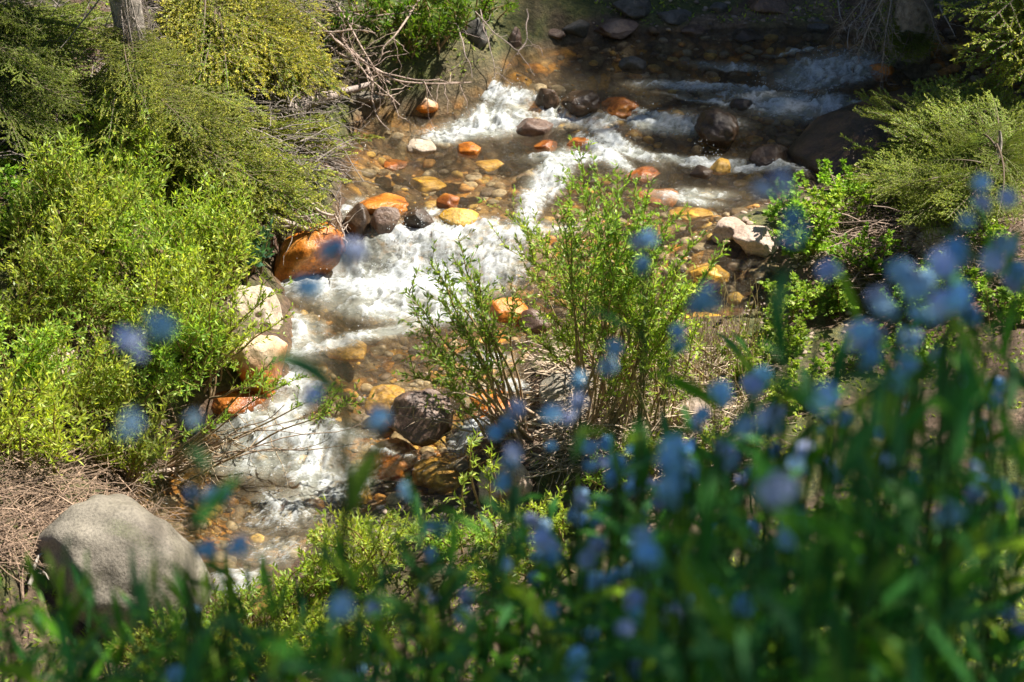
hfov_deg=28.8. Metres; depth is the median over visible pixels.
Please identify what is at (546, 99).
rock
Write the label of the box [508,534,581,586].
willow bush
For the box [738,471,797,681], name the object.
bluebell plant
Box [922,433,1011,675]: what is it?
leafy plant
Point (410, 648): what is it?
leafy plant
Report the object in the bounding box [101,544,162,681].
leafy plant
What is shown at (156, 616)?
leafy plant
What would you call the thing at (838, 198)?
leafy herb
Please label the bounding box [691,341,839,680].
leafy plant
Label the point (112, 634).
leafy plant
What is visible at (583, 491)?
bluebell plant
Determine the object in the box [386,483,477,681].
bluebell plant
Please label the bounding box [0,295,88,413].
willow bush
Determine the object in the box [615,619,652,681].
bluebell plant
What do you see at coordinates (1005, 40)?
spruce tree
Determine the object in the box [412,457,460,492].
rock
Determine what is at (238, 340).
willow bush
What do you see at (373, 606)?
bluebell plant
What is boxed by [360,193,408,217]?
rock
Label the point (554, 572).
leafy plant
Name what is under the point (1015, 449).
leafy plant
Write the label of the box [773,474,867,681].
leafy plant
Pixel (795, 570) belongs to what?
leafy plant
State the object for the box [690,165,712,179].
rock
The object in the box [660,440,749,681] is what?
bluebell plant
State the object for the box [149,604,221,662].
willow bush
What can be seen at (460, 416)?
willow sprig
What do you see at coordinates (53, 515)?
twig litter
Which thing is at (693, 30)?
rock
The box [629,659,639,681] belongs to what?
bluebell plant
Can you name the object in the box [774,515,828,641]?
bluebell plant
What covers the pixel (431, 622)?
leafy plant
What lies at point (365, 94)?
stone
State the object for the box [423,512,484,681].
leafy plant
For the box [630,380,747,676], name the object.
bluebell plant
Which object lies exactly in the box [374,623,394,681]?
leafy plant
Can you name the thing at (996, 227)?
leafy herb
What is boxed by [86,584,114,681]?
leafy plant
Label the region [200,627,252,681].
leafy plant
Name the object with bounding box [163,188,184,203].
rock
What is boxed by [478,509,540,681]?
leafy plant
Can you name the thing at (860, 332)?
bluebell plant
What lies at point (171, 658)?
leafy plant
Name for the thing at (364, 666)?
bluebell plant
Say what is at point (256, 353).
boulder
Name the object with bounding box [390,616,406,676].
leafy plant
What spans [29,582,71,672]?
leafy plant
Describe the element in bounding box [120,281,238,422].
willow bush
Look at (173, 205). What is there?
lance leaved herb
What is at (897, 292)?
leafy herb
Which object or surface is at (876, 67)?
rock
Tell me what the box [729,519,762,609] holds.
bluebell plant
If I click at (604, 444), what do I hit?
bluebell plant
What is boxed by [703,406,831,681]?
bluebell plant
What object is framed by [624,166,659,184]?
rock
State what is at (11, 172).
leafy herb
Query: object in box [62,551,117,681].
leafy plant
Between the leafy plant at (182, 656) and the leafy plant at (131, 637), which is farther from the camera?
the leafy plant at (131, 637)
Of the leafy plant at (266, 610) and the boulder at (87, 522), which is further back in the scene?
the boulder at (87, 522)
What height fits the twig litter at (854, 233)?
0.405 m
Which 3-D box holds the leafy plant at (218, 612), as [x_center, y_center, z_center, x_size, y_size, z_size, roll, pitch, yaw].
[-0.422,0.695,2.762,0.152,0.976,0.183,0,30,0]
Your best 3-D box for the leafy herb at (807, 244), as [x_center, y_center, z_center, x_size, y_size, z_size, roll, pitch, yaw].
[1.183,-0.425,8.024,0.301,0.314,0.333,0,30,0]
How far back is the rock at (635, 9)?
9.85 m
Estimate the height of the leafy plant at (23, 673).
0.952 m
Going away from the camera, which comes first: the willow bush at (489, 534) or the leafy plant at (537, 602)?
the leafy plant at (537, 602)
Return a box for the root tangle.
[243,184,365,264]
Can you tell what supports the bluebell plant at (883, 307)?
on the ground at (542, 20)
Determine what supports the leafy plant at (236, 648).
on the ground at (542, 20)
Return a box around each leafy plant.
[0,552,58,681]
[0,584,47,681]
[0,589,43,681]
[0,599,43,681]
[0,613,37,681]
[0,615,77,681]
[0,620,11,663]
[0,626,50,681]
[0,630,5,681]
[0,662,39,678]
[8,629,51,680]
[15,587,47,681]
[18,601,76,681]
[20,559,96,676]
[21,565,119,678]
[27,547,102,681]
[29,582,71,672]
[30,533,111,681]
[34,610,63,674]
[36,569,101,681]
[41,603,84,677]
[42,610,72,681]
[55,608,74,681]
[61,584,95,681]
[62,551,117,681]
[68,559,131,681]
[71,569,110,677]
[71,608,105,671]
[73,572,132,676]
[75,599,154,676]
[78,586,141,681]
[82,605,130,677]
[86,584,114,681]
[94,642,107,679]
[97,614,127,678]
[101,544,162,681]
[102,557,181,681]
[106,651,115,677]
[115,586,167,674]
[120,594,173,663]
[123,621,137,677]
[124,628,149,670]
[124,634,155,672]
[124,654,176,666]
[128,611,183,673]
[129,598,181,681]
[132,572,208,681]
[133,602,215,681]
[137,597,183,673]
[141,562,181,666]
[141,582,182,665]
[146,600,175,675]
[149,575,221,653]
[149,618,165,661]
[152,546,235,681]
[160,626,173,666]
[161,560,209,666]
[163,585,208,659]
[163,593,209,677]
[169,601,225,676]
[170,561,232,680]
[177,597,208,681]
[179,648,231,681]
[180,578,267,681]
[183,568,243,681]
[194,548,246,678]
[195,632,211,681]
[198,605,256,681]
[200,563,291,681]
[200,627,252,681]
[204,574,245,675]
[205,607,233,680]
[205,636,266,679]
[206,574,231,677]
[207,576,248,680]
[207,594,236,665]
[214,600,249,680]
[218,610,285,681]
[229,554,324,681]
[230,629,269,681]
[230,637,250,679]
[231,562,285,681]
[232,555,275,681]
[238,645,261,677]
[239,663,243,681]
[250,576,287,681]
[251,611,291,681]
[257,642,321,678]
[265,596,316,681]
[265,630,300,681]
[269,626,281,681]
[280,643,294,681]
[289,635,325,681]
[294,531,355,681]
[295,577,340,665]
[307,587,367,681]
[310,544,381,678]
[310,555,379,669]
[311,648,328,665]
[318,611,330,664]
[318,645,362,681]
[320,576,367,671]
[326,545,396,681]
[330,592,385,681]
[333,569,400,681]
[334,529,360,681]
[336,565,371,675]
[353,520,457,681]
[353,614,472,681]
[357,556,409,681]
[358,624,421,681]
[361,555,426,673]
[363,515,435,679]
[369,562,395,671]
[369,608,399,681]
[369,621,410,681]
[372,472,462,681]
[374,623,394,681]
[376,574,438,679]
[381,620,433,680]
[384,523,464,681]
[389,612,456,681]
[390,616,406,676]
[392,604,458,664]
[398,491,457,680]
[402,626,425,676]
[403,536,460,670]
[407,584,468,678]
[419,558,476,681]
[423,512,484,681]
[426,623,495,681]
[427,627,477,679]
[435,513,482,681]
[439,506,533,681]
[451,556,502,678]
[451,573,517,681]
[451,636,477,681]
[462,510,527,681]
[465,545,522,679]
[466,625,523,681]
[475,593,498,664]
[477,503,540,681]
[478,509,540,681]
[482,523,530,653]
[486,609,529,673]
[500,564,625,681]
[504,501,563,647]
[508,524,541,662]
[509,593,562,681]
[517,512,623,679]
[522,587,544,644]
[524,528,581,653]
[524,636,580,672]
[532,563,607,678]
[533,629,564,672]
[533,641,593,681]
[535,519,626,668]
[539,555,577,647]
[548,619,585,671]
[563,432,645,681]
[563,475,609,677]
[574,516,617,681]
[585,477,630,614]
[594,523,629,672]
[596,487,629,681]
[608,488,679,586]
[619,595,686,667]
[647,404,719,635]
[654,529,697,673]
[662,411,689,529]
[670,507,803,681]
[679,545,772,681]
[682,295,800,681]
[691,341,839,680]
[692,438,780,632]
[692,445,748,550]
[697,343,781,674]
[697,460,782,681]
[698,432,755,473]
[713,331,776,520]
[717,316,842,615]
[729,332,781,574]
[729,369,901,681]
[732,526,856,680]
[733,331,856,678]
[741,293,833,679]
[747,639,863,681]
[748,327,849,672]
[753,541,797,652]
[756,257,901,681]
[769,525,808,641]
[771,458,849,644]
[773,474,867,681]
[776,364,832,638]
[806,361,904,646]
[808,447,937,662]
[810,494,945,681]
[817,401,940,681]
[817,450,908,681]
[820,414,875,574]
[824,420,997,663]
[826,475,878,668]
[836,302,921,619]
[838,360,934,510]
[844,226,1017,641]
[871,281,993,607]
[874,282,991,634]
[876,389,964,661]
[908,574,992,681]
[909,236,1023,665]
[909,312,1023,681]
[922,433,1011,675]
[928,227,1023,681]
[938,661,963,681]
[942,552,1010,681]
[956,671,961,681]
[959,393,1023,681]
[963,318,1023,680]
[964,323,1023,681]
[967,287,1023,675]
[968,198,1023,667]
[970,606,1017,667]
[971,411,1023,681]
[996,359,1023,676]
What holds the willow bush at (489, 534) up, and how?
on the ground at (542, 20)
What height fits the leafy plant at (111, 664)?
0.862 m
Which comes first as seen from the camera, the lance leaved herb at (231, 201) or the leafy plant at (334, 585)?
the leafy plant at (334, 585)
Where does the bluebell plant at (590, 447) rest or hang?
on the ground at (542, 20)
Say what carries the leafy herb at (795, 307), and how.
on the ground at (542, 20)
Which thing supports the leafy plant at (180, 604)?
on the ground at (542, 20)
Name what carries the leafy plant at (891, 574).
on the ground at (542, 20)
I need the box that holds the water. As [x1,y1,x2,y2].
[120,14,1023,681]
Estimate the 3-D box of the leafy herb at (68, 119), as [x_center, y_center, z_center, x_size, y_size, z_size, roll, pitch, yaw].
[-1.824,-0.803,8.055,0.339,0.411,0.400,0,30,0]
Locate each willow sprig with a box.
[307,377,359,439]
[425,393,477,451]
[443,427,502,526]
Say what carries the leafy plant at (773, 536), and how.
on the ground at (542, 20)
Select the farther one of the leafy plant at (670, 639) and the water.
the water
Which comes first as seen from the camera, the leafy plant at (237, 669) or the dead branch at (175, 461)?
the leafy plant at (237, 669)
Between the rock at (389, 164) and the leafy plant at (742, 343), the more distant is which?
the rock at (389, 164)
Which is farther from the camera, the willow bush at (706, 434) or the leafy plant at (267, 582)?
the willow bush at (706, 434)
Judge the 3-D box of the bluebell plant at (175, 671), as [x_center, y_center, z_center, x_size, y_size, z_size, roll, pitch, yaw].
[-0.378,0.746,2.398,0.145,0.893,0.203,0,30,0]
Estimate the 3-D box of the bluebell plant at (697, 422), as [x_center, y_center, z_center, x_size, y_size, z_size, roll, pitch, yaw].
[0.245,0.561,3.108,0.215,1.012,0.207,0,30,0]
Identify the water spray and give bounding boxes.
[240,46,867,575]
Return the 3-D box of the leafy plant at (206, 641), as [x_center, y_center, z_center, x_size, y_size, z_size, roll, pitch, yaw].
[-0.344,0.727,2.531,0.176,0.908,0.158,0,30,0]
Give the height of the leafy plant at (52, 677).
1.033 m
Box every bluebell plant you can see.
[106,408,204,681]
[115,308,209,681]
[164,665,181,681]
[182,485,274,681]
[183,410,240,659]
[193,534,289,681]
[262,236,380,681]
[274,592,371,681]
[300,385,498,681]
[344,600,382,681]
[356,665,365,675]
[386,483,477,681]
[392,523,475,681]
[394,585,449,666]
[447,586,485,681]
[454,471,537,678]
[465,556,516,677]
[472,415,560,675]
[480,572,540,681]
[482,443,594,681]
[484,528,559,681]
[493,546,550,679]
[502,370,616,681]
[505,513,560,657]
[511,540,562,670]
[514,572,611,680]
[520,439,566,642]
[522,536,606,680]
[525,508,588,665]
[530,439,620,666]
[530,494,609,681]
[538,602,566,679]
[547,571,604,648]
[553,486,596,629]
[556,504,589,644]
[557,323,698,681]
[562,628,599,681]
[564,454,611,639]
[565,646,598,681]
[566,663,586,681]
[567,453,627,679]
[569,338,669,677]
[570,229,723,678]
[570,453,700,681]
[574,510,618,660]
[577,499,693,677]
[582,568,621,670]
[586,435,664,638]
[587,461,668,658]
[587,493,619,681]
[592,463,636,602]
[593,445,636,579]
[593,493,680,653]
[593,588,654,681]
[598,476,688,666]
[598,527,661,681]
[600,562,646,666]
[606,671,617,681]
[611,476,658,612]
[611,581,663,667]
[615,435,730,681]
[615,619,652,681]
[616,476,732,681]
[620,416,727,564]
[623,509,669,634]
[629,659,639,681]
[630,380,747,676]
[646,473,683,531]
[648,435,697,641]
[649,441,736,681]
[655,281,780,681]
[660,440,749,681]
[661,595,710,674]
[669,406,752,677]
[673,586,745,681]
[674,639,680,652]
[678,396,740,641]
[683,170,807,681]
[684,440,743,638]
[685,594,757,681]
[686,438,698,559]
[689,472,719,639]
[699,521,769,654]
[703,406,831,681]
[707,364,800,672]
[711,416,820,681]
[712,454,755,622]
[717,440,831,681]
[718,473,746,639]
[722,405,801,668]
[727,508,827,681]
[729,465,753,565]
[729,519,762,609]
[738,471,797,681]
[749,380,836,681]
[755,319,876,681]
[768,440,805,622]
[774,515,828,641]
[775,260,841,681]
[777,410,855,681]
[779,456,841,633]
[785,259,923,677]
[792,320,884,668]
[793,412,834,628]
[802,379,852,627]
[805,349,921,643]
[806,268,936,646]
[806,285,915,681]
[822,454,891,653]
[825,249,989,681]
[825,295,954,681]
[826,303,969,681]
[834,384,901,611]
[836,468,921,671]
[848,326,939,671]
[856,174,1023,676]
[858,429,880,615]
[864,278,1006,670]
[865,238,1012,681]
[865,556,948,681]
[866,477,917,667]
[871,280,999,681]
[884,424,938,641]
[887,498,999,681]
[888,304,1003,662]
[889,376,972,681]
[890,232,1023,681]
[893,346,998,670]
[902,475,990,667]
[929,261,1023,681]
[929,418,985,681]
[957,460,1023,672]
[960,484,1023,681]
[963,377,1023,667]
[965,479,1023,656]
[979,603,1023,681]
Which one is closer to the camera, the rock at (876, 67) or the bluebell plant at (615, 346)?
the bluebell plant at (615, 346)
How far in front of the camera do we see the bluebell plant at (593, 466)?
2.90 m
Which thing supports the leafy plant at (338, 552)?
on the ground at (542, 20)
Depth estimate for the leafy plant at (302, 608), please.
3.04 m
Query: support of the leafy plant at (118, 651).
on the ground at (542, 20)
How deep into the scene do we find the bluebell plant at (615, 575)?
2.71 m
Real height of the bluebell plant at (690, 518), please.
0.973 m
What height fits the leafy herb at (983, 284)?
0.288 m
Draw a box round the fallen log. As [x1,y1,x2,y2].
[285,82,370,112]
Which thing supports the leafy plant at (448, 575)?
on the ground at (542, 20)
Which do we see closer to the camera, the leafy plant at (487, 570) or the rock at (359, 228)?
the leafy plant at (487, 570)
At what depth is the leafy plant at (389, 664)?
3.22 m
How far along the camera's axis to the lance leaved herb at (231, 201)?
8.10 m
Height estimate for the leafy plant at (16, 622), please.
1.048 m
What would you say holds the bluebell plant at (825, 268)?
on the ground at (542, 20)
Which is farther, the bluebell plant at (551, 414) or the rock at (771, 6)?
the rock at (771, 6)
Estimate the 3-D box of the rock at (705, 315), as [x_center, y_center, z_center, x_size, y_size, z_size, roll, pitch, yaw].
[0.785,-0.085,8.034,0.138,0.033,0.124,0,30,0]
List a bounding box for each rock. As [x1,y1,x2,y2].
[19,389,58,416]
[47,345,81,387]
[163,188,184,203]
[324,338,366,361]
[326,481,372,507]
[344,203,372,239]
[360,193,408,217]
[365,384,404,423]
[368,437,417,481]
[369,206,400,237]
[384,159,407,170]
[404,208,433,229]
[406,139,435,157]
[410,176,446,193]
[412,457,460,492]
[416,98,437,112]
[436,193,459,210]
[438,207,480,230]
[457,142,480,158]
[459,269,491,289]
[462,18,487,48]
[468,413,496,427]
[469,389,510,413]
[474,159,503,171]
[508,27,521,47]
[512,118,555,146]
[518,308,550,334]
[533,140,556,154]
[535,88,561,113]
[548,28,565,40]
[562,20,589,37]
[562,90,599,117]
[565,137,590,155]
[594,18,638,38]
[601,97,638,119]
[612,0,651,19]
[618,56,645,73]
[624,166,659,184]
[633,188,678,207]
[657,9,692,24]
[668,207,713,221]
[681,24,706,36]
[684,264,730,290]
[689,312,720,317]
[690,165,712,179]
[694,108,738,149]
[709,2,727,13]
[710,158,730,174]
[712,216,745,242]
[729,98,753,115]
[732,28,762,43]
[747,0,789,13]
[749,144,787,170]
[807,17,829,33]
[835,65,869,78]
[868,63,893,81]
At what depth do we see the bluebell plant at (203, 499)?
2.17 m
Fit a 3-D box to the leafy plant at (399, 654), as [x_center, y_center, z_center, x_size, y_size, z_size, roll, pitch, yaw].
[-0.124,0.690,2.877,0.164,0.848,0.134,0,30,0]
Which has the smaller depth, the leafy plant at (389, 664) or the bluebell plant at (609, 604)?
the bluebell plant at (609, 604)
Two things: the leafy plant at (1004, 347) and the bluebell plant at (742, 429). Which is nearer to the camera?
the bluebell plant at (742, 429)
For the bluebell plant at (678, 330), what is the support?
on the ground at (542, 20)
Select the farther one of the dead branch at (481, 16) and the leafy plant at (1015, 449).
the dead branch at (481, 16)
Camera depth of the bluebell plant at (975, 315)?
2.21 m
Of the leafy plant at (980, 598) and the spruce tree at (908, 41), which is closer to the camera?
the leafy plant at (980, 598)
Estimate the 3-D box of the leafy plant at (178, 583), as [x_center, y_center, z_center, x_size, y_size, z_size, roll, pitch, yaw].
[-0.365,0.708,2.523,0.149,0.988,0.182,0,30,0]
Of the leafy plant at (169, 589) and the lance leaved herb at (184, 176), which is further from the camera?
the lance leaved herb at (184, 176)
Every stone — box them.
[353,91,383,104]
[493,519,511,534]
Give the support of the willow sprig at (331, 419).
on the ground at (542, 20)
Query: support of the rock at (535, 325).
on the ground at (542, 20)
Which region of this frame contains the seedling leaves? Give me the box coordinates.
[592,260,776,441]
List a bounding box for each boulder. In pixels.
[32,494,211,657]
[210,386,277,418]
[226,285,282,328]
[229,334,287,397]
[274,222,343,285]
[387,388,453,445]
[477,457,532,503]
[486,297,527,328]
[539,368,607,418]
[673,398,715,436]
[732,225,780,256]
[784,87,938,182]
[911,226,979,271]
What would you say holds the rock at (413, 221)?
on the ground at (542, 20)
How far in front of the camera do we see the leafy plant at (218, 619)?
2.51 m
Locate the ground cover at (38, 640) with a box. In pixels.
[0,0,1023,681]
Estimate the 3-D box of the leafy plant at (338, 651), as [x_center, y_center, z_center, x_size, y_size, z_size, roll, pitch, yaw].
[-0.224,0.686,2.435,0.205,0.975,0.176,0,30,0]
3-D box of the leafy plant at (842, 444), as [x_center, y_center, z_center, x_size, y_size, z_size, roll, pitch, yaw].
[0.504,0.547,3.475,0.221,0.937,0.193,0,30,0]
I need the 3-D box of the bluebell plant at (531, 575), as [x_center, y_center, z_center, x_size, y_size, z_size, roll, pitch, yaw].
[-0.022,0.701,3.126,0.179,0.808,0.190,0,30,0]
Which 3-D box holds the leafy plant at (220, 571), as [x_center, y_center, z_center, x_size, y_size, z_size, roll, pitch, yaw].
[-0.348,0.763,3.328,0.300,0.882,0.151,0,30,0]
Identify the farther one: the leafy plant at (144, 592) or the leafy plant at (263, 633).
the leafy plant at (263, 633)
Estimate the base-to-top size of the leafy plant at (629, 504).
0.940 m
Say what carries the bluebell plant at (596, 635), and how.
on the ground at (542, 20)
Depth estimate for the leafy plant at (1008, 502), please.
2.26 m
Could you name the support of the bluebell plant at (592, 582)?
on the ground at (542, 20)
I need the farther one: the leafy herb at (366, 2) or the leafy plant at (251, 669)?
the leafy herb at (366, 2)
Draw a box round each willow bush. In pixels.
[0,117,109,235]
[0,162,95,274]
[0,186,128,302]
[0,228,91,351]
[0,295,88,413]
[0,351,98,475]
[4,305,142,427]
[20,221,153,342]
[31,145,155,264]
[58,125,174,245]
[61,359,178,494]
[71,314,203,442]
[76,87,185,225]
[81,196,203,292]
[87,238,210,355]
[102,620,174,680]
[116,241,244,368]
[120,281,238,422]
[136,193,260,324]
[144,161,261,285]
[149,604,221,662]
[172,263,294,401]
[181,181,269,297]
[203,570,263,624]
[211,609,282,681]
[236,584,308,668]
[253,548,336,619]
[276,593,353,663]
[295,525,377,602]
[304,494,412,589]
[336,588,406,653]
[383,228,556,472]
[391,507,467,563]
[424,511,484,566]
[457,535,520,590]
[461,505,511,559]
[477,185,727,412]
[492,492,561,542]
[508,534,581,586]
[525,474,596,543]
[545,135,731,443]
[581,444,628,507]
[583,227,716,439]
[619,430,684,478]
[683,423,724,488]
[708,401,785,453]
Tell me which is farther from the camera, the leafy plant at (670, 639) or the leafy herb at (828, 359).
the leafy herb at (828, 359)
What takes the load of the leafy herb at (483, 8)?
on the ground at (542, 20)
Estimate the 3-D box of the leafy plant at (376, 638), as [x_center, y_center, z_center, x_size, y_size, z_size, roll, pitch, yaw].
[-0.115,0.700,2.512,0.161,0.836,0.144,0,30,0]
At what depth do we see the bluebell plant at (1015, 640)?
2.59 m
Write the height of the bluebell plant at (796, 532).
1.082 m
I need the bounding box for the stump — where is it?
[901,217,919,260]
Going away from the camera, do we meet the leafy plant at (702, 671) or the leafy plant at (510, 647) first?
the leafy plant at (702, 671)
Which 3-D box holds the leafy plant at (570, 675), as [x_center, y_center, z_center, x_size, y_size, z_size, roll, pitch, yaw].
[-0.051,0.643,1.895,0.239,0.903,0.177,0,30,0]
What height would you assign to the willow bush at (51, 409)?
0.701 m
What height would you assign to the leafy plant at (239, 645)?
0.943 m
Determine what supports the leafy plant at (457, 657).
on the ground at (542, 20)
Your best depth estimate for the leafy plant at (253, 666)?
2.74 m
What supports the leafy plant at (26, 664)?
on the ground at (542, 20)
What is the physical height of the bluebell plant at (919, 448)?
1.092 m
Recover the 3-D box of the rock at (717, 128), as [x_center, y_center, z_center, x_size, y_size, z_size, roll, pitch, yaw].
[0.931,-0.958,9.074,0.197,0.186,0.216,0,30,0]
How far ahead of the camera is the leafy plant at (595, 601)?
3.05 m
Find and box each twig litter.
[0,0,380,220]
[0,398,191,600]
[511,330,795,509]
[793,164,1023,311]
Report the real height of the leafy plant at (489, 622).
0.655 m
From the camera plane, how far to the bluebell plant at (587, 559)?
2.37 m
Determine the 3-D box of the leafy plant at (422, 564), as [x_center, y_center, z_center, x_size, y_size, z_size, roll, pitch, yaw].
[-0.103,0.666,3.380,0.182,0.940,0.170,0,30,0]
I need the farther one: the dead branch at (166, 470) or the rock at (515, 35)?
the rock at (515, 35)
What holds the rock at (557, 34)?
on the ground at (542, 20)
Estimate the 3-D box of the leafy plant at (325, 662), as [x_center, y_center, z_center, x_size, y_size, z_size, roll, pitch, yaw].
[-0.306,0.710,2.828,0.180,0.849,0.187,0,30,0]
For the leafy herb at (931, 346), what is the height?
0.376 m
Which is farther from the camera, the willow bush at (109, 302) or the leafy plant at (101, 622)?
the willow bush at (109, 302)
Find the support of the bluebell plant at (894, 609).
on the ground at (542, 20)
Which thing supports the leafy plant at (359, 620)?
on the ground at (542, 20)
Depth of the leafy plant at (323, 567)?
2.88 m
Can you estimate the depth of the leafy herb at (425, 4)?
9.31 m
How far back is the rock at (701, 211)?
8.54 m
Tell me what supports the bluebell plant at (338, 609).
on the ground at (542, 20)
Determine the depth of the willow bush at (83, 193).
7.45 m
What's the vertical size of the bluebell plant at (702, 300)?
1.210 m
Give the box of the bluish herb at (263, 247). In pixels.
[232,216,274,273]
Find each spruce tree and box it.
[0,0,113,152]
[50,0,386,239]
[150,0,348,155]
[827,0,972,94]
[836,68,1023,243]
[937,0,1023,89]
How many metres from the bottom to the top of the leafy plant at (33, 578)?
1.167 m
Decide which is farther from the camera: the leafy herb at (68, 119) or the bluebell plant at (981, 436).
the leafy herb at (68, 119)
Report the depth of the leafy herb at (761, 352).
7.39 m
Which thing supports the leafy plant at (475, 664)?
on the ground at (542, 20)
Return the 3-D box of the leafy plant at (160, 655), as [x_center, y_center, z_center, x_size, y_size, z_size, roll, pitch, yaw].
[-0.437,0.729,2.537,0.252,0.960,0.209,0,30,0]
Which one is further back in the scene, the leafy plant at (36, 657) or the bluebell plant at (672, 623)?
the leafy plant at (36, 657)
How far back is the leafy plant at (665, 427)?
3.14 m
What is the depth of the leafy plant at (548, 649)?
1.89 m
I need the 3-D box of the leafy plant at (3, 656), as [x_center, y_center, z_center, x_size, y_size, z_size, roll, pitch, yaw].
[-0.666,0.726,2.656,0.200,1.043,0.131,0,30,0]
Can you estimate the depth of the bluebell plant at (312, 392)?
1.88 m
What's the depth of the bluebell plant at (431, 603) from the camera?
2.94 m
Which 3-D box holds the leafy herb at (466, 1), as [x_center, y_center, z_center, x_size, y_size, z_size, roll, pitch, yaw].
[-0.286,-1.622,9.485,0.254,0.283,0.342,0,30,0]
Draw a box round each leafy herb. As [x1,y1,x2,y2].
[0,126,61,173]
[0,164,47,213]
[0,192,63,249]
[25,109,87,158]
[33,138,105,180]
[90,129,160,180]
[321,4,376,48]
[347,0,389,24]
[360,0,424,36]
[386,0,436,20]
[390,10,429,62]
[410,0,475,53]
[432,0,470,16]
[436,0,493,34]
[471,0,519,19]
[715,343,771,392]
[742,311,816,363]
[757,278,824,324]
[761,169,810,223]
[762,346,841,416]
[767,205,841,258]
[789,260,858,319]
[801,177,876,232]
[811,323,894,371]
[816,158,875,204]
[826,221,912,283]
[878,286,933,325]
[892,324,963,370]
[916,244,986,297]
[961,213,1011,255]
[976,277,1023,326]
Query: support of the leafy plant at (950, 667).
on the ground at (542, 20)
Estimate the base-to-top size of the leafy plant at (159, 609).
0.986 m
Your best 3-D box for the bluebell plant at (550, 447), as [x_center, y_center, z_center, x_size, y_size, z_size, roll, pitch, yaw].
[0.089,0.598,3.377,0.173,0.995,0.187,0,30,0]
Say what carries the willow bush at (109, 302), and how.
on the ground at (542, 20)
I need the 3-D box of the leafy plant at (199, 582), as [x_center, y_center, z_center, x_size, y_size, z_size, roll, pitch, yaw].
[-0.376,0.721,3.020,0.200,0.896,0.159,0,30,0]
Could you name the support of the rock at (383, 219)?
on the ground at (542, 20)
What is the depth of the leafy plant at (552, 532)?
3.11 m
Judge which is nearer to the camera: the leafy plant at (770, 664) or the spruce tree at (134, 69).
the leafy plant at (770, 664)
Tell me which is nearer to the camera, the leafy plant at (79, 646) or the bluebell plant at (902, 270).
the bluebell plant at (902, 270)
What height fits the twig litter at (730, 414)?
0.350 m
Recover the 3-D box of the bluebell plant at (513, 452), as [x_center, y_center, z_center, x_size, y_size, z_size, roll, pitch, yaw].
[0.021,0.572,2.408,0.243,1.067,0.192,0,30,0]
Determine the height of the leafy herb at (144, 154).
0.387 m
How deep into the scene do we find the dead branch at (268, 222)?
8.31 m
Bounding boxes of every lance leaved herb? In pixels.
[152,196,214,239]
[170,174,213,212]
[211,185,252,228]
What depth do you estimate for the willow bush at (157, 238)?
7.50 m
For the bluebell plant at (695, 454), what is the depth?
2.67 m
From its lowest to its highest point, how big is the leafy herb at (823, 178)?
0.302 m
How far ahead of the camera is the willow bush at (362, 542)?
6.53 m
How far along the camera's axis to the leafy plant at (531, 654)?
2.86 m
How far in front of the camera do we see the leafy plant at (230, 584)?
2.79 m
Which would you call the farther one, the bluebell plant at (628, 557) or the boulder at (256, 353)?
the boulder at (256, 353)
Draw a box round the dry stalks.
[588,263,776,436]
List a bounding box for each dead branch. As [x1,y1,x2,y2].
[18,553,48,585]
[113,419,203,511]
[145,358,376,522]
[246,203,295,243]
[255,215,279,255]
[298,140,360,184]
[309,0,471,125]
[352,57,411,143]
[448,8,546,82]
[486,369,606,480]
[825,0,879,44]
[846,208,982,264]
[939,0,970,35]
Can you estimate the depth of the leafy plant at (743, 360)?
3.14 m
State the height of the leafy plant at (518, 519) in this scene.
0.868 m
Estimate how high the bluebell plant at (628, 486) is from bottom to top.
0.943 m
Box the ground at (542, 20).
[0,0,1023,681]
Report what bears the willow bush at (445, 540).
on the ground at (542, 20)
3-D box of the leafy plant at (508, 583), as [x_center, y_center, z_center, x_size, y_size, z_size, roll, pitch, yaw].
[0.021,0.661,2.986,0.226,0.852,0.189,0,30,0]
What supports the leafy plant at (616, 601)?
on the ground at (542, 20)
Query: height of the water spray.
0.594 m
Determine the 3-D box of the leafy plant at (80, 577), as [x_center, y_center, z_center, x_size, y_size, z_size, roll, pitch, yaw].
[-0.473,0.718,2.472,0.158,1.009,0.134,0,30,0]
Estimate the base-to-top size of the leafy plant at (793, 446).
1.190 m
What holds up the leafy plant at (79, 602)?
on the ground at (542, 20)
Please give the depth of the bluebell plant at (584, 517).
3.17 m
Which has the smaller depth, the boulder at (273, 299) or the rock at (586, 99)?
the boulder at (273, 299)
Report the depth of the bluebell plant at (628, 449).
2.86 m
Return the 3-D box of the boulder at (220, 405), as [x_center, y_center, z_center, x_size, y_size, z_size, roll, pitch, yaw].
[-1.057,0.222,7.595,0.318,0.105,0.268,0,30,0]
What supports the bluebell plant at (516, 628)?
on the ground at (542, 20)
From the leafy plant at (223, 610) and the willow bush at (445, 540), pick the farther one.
the willow bush at (445, 540)
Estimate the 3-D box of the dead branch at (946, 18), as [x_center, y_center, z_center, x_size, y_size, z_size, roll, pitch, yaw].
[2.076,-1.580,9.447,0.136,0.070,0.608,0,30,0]
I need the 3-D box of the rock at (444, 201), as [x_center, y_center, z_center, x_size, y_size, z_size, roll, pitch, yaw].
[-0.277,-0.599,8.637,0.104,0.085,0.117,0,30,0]
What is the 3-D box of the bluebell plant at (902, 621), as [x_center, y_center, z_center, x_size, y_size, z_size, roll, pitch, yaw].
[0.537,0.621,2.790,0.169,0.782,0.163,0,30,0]
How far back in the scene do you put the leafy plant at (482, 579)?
2.82 m
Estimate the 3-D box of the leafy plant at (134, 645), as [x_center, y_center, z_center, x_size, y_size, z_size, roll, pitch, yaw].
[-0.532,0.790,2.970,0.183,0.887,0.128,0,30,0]
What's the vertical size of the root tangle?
0.280 m

